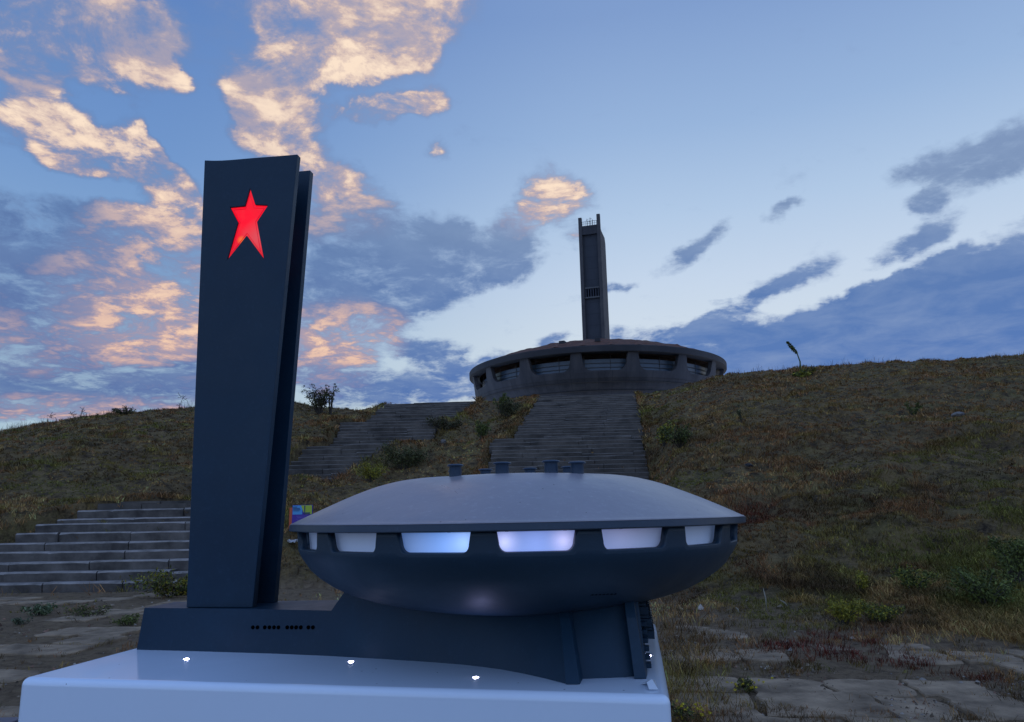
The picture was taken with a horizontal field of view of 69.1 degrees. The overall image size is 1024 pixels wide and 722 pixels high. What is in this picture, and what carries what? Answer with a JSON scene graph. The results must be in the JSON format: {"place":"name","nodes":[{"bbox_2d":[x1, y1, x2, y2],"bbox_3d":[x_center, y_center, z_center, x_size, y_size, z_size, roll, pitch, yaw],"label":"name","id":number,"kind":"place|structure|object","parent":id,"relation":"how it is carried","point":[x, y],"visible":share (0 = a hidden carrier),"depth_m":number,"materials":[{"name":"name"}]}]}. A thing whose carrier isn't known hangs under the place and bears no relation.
{"place":"outdoors","nodes":[
{"label":"outdoors","id":0,"kind":"place"},
{"bbox_2d":[0,351,1023,721],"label":"grass","id":1,"kind":"structure","parent":0,"point":[962,615],"depth_m":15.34,"materials":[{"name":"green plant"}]},
{"bbox_2d":[0,508,190,593],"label":"stone staircase","id":2,"kind":"structure","parent":1,"relation":"on","point":[59,555],"depth_m":17.09,"materials":[{"name":"grey stone"}]},
{"bbox_2d":[111,405,135,414],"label":"bush","id":3,"kind":"object","parent":1,"relation":"on","point":[119,411],"visible":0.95,"depth_m":40.24,"materials":[{"name":"green plant"}]},
{"bbox_2d":[97,500,190,509],"bbox_3d":[-8.325,3.944,19.953,4.680,0.429,1.742,-2,-12,3],"label":"stone landing","id":4,"kind":"object","parent":1,"relation":"on","point":[149,504],"visible":0.27,"depth_m":19.20,"materials":[{"name":"grey stone"}]},
{"bbox_2d":[289,505,312,524],"bbox_3d":[-4.810,3.835,16.900,0.578,1.102,0.239,-1,-12,0],"label":"information board","id":5,"kind":"object","parent":1,"relation":"on","point":[297,513],"visible":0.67,"depth_m":16.88,"materials":[{"name":"multicoloured"}]},
{"bbox_2d":[301,384,339,413],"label":"bush","id":6,"kind":"object","parent":1,"relation":"on","point":[319,403],"visible":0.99,"depth_m":41.30,"materials":[{"name":"green plant"}]},
{"bbox_2d":[325,383,336,414],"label":"bush","id":7,"kind":"object","parent":1,"relation":"on","point":[330,408],"visible":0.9,"depth_m":41.83,"materials":[{"name":"green plant"}]},
{"bbox_2d":[288,444,388,482],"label":"stone staircase","id":8,"kind":"structure","parent":1,"relation":"on","point":[326,461],"depth_m":31.98,"materials":[{"name":"grey stone"}]},
{"bbox_2d":[351,462,389,481],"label":"bush","id":9,"kind":"object","parent":1,"relation":"on","point":[374,471],"visible":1,"depth_m":29.15,"materials":[{"name":"green plant"}]},
{"bbox_2d":[330,420,437,445],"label":"stone staircase","id":10,"kind":"structure","parent":1,"relation":"on","point":[365,432],"depth_m":38.00,"materials":[{"name":"grey stone"}]},
{"bbox_2d":[373,439,429,469],"bbox_3d":[-4.563,3.880,30.791,1.671,1.251,2.410,-8,-13,30],"label":"bush","id":11,"kind":"object","parent":1,"relation":"on","point":[404,458],"visible":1,"depth_m":30.65,"materials":[{"name":"green plant"}]},
{"bbox_2d":[367,401,474,421],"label":"stone staircase","id":12,"kind":"structure","parent":1,"relation":"on","point":[406,412],"depth_m":44.73,"materials":[{"name":"grey stone"}]},
{"bbox_2d":[426,415,462,429],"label":"bush","id":13,"kind":"object","parent":1,"relation":"on","point":[454,424],"visible":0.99,"depth_m":38.05,"materials":[{"name":"green plant"}]},
{"bbox_2d":[475,420,491,438],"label":"bush","id":14,"kind":"object","parent":1,"relation":"on","point":[482,429],"visible":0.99,"depth_m":33.55,"materials":[{"name":"green plant"}]},
{"bbox_2d":[493,393,510,413],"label":"bush","id":15,"kind":"object","parent":1,"relation":"on","point":[502,398],"visible":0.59,"depth_m":42.77,"materials":[{"name":"green plant"}]},
{"bbox_2d":[497,397,522,415],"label":"bush","id":16,"kind":"object","parent":1,"relation":"on","point":[509,408],"visible":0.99,"depth_m":40.52,"materials":[{"name":"green plant"}]},
{"bbox_2d":[489,436,648,479],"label":"stone staircase","id":17,"kind":"structure","parent":1,"relation":"on","point":[614,455],"depth_m":31.17,"materials":[{"name":"grey stone"}]},
{"bbox_2d":[514,394,643,438],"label":"stone staircase","id":18,"kind":"structure","parent":1,"relation":"on","point":[582,416],"depth_m":39.07,"materials":[{"name":"grey stone"}]},
{"bbox_2d":[654,420,678,445],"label":"bush","id":19,"kind":"object","parent":1,"relation":"on","point":[663,440],"visible":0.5,"depth_m":28.79,"materials":[{"name":"green plant"}]},
{"bbox_2d":[657,423,694,447],"bbox_3d":[5.526,2.490,24.902,1.320,0.847,1.237,-6,-13,24],"label":"bush","id":20,"kind":"object","parent":1,"relation":"on","point":[680,437],"visible":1,"depth_m":24.73,"materials":[{"name":"green plant"}]},
{"bbox_2d":[736,405,741,422],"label":"bush","id":21,"kind":"object","parent":1,"relation":"on","point":[739,414],"visible":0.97,"depth_m":26.10,"materials":[{"name":"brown plant"}]},
{"bbox_2d":[786,341,811,376],"bbox_3d":[14.520,-0.053,37.676,1.089,2.017,1.046,-1,-12,0],"label":"tall weed","id":22,"kind":"object","parent":1,"relation":"on","point":[799,373],"visible":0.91,"depth_m":37.59,"materials":[{"name":"green plant"}]},
{"bbox_2d":[801,366,816,373],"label":"bush","id":23,"kind":"object","parent":1,"relation":"on","point":[808,369],"visible":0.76,"depth_m":38.62,"materials":[{"name":"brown plant"}]},
{"bbox_2d":[824,595,868,624],"bbox_3d":[4.109,3.098,9.194,0.484,0.394,0.567,-1,-12,0],"label":"bush","id":24,"kind":"object","parent":1,"relation":"on","point":[847,614],"visible":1,"depth_m":9.12,"materials":[{"name":"green plant"}]},
{"bbox_2d":[853,570,869,590],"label":"leafy plant","id":25,"kind":"object","parent":1,"relation":"on","point":[863,580],"visible":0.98,"depth_m":10.29,"materials":[{"name":"green plant"}]},
{"bbox_2d":[857,600,904,622],"bbox_3d":[4.484,3.071,9.053,0.551,0.320,0.459,-4,-12,14],"label":"bush","id":26,"kind":"object","parent":1,"relation":"on","point":[881,613],"visible":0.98,"depth_m":9.00,"materials":[{"name":"green plant"}]},
{"bbox_2d":[904,401,922,415],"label":"bush","id":27,"kind":"object","parent":1,"relation":"on","point":[917,407],"visible":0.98,"depth_m":24.07,"materials":[{"name":"green plant"}]},
{"bbox_2d":[890,564,939,592],"bbox_3d":[5.452,2.960,10.077,0.619,0.439,0.588,-8,-13,30],"label":"bush","id":28,"kind":"object","parent":1,"relation":"on","point":[905,579],"visible":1,"depth_m":10.05,"materials":[{"name":"green plant"}]},
{"bbox_2d":[951,412,965,416],"bbox_3d":[13.843,1.669,23.066,0.452,0.217,0.345,-1,-12,0],"label":"rock","id":29,"kind":"object","parent":1,"relation":"on","point":[954,414],"visible":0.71,"depth_m":22.96,"materials":[{"name":"stone"}]},
{"bbox_2d":[944,561,1023,605],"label":"bush","id":30,"kind":"object","parent":1,"relation":"on","point":[977,588],"visible":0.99,"depth_m":9.17,"materials":[{"name":"green plant"}]},
{"bbox_2d":[983,535,1023,582],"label":"bush","id":31,"kind":"object","parent":1,"relation":"on","point":[1016,552],"visible":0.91,"depth_m":9.97,"materials":[{"name":"green plant"}]},
{"bbox_2d":[0,593,1023,721],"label":"paving","id":32,"kind":"structure","parent":0,"point":[801,692],"depth_m":6.21,"materials":[{"name":"stone"}]},
{"bbox_2d":[0,717,17,721],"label":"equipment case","id":33,"kind":"object","parent":32,"relation":"on","point":[8,719],"depth_m":5.30,"materials":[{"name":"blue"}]},
{"bbox_2d":[11,617,32,624],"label":"leafy plant","id":34,"kind":"object","parent":32,"relation":"on","point":[19,621],"visible":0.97,"depth_m":11.07,"materials":[{"name":"green plant"}]},
{"bbox_2d":[20,602,57,615],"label":"leafy plant","id":35,"kind":"object","parent":32,"relation":"on","point":[42,610],"visible":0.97,"depth_m":11.99,"materials":[{"name":"green plant"}]},
{"bbox_2d":[60,603,112,616],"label":"leafy plant","id":36,"kind":"object","parent":32,"relation":"on","point":[82,609],"visible":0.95,"depth_m":11.83,"materials":[{"name":"green plant"}]},
{"bbox_2d":[109,613,141,625],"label":"leafy plant","id":37,"kind":"object","parent":32,"relation":"on","point":[126,620],"visible":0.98,"depth_m":10.81,"materials":[{"name":"green plant"}]},
{"bbox_2d":[120,565,187,597],"bbox_3d":[-6.704,4.380,14.632,1.536,0.672,1.720,-1,-12,0],"label":"bush","id":38,"kind":"object","parent":32,"relation":"on","point":[160,582],"visible":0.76,"depth_m":14.35,"materials":[{"name":"green plant"}]},
{"bbox_2d":[18,624,670,721],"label":"display plinth","id":39,"kind":"structure","parent":32,"relation":"on","point":[134,685],"depth_m":1.79,"materials":[{"name":"grey"}]},
{"bbox_2d":[137,155,745,684],"bbox_3d":[-0.247,0.054,2.341,1.834,1.616,1.324,-1,-12,0],"label":"scale model","id":40,"kind":"object","parent":39,"relation":"on","point":[565,575],"visible":1,"depth_m":1.99},
{"bbox_2d":[642,679,657,689],"bbox_3d":[0.313,0.725,1.679,0.036,0.015,0.085,-1,-12,0],"label":"tape piece","id":41,"kind":"object","parent":39,"relation":"on","point":[651,684],"visible":1,"depth_m":1.66,"materials":[{"name":"white"}]},
{"bbox_2d":[670,700,710,721],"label":"flowering plant","id":42,"kind":"object","parent":32,"relation":"on","point":[676,713],"visible":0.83,"depth_m":5.17,"materials":[{"name":"green plant"}]},
{"bbox_2d":[725,675,772,693],"bbox_3d":[1.995,2.718,6.179,0.391,0.172,0.280,-1,-12,0],"label":"flowering plant","id":43,"kind":"object","parent":32,"relation":"on","point":[745,685],"visible":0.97,"depth_m":6.15,"materials":[{"name":"green plant"}]},
{"bbox_2d":[0,0,1023,429],"label":"sky","id":44,"kind":"structure","parent":0,"point":[839,181],"materials":[{"name":"blue"}]},
{"bbox_2d":[578,214,609,339],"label":"monument tower","id":45,"kind":"structure","parent":0,"point":[594,289],"depth_m":225.24,"materials":[{"name":"concrete"}]},
{"bbox_2d":[469,338,726,400],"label":"round building","id":46,"kind":"structure","parent":0,"point":[598,366],"depth_m":155.19,"materials":[{"name":"concrete"}]},
{"bbox_2d":[482,357,706,386],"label":"window frames","id":47,"kind":"structure","parent":46,"relation":"in","point":[610,362],"depth_m":155.81,"materials":[{"name":"grey metal"}]}
]}

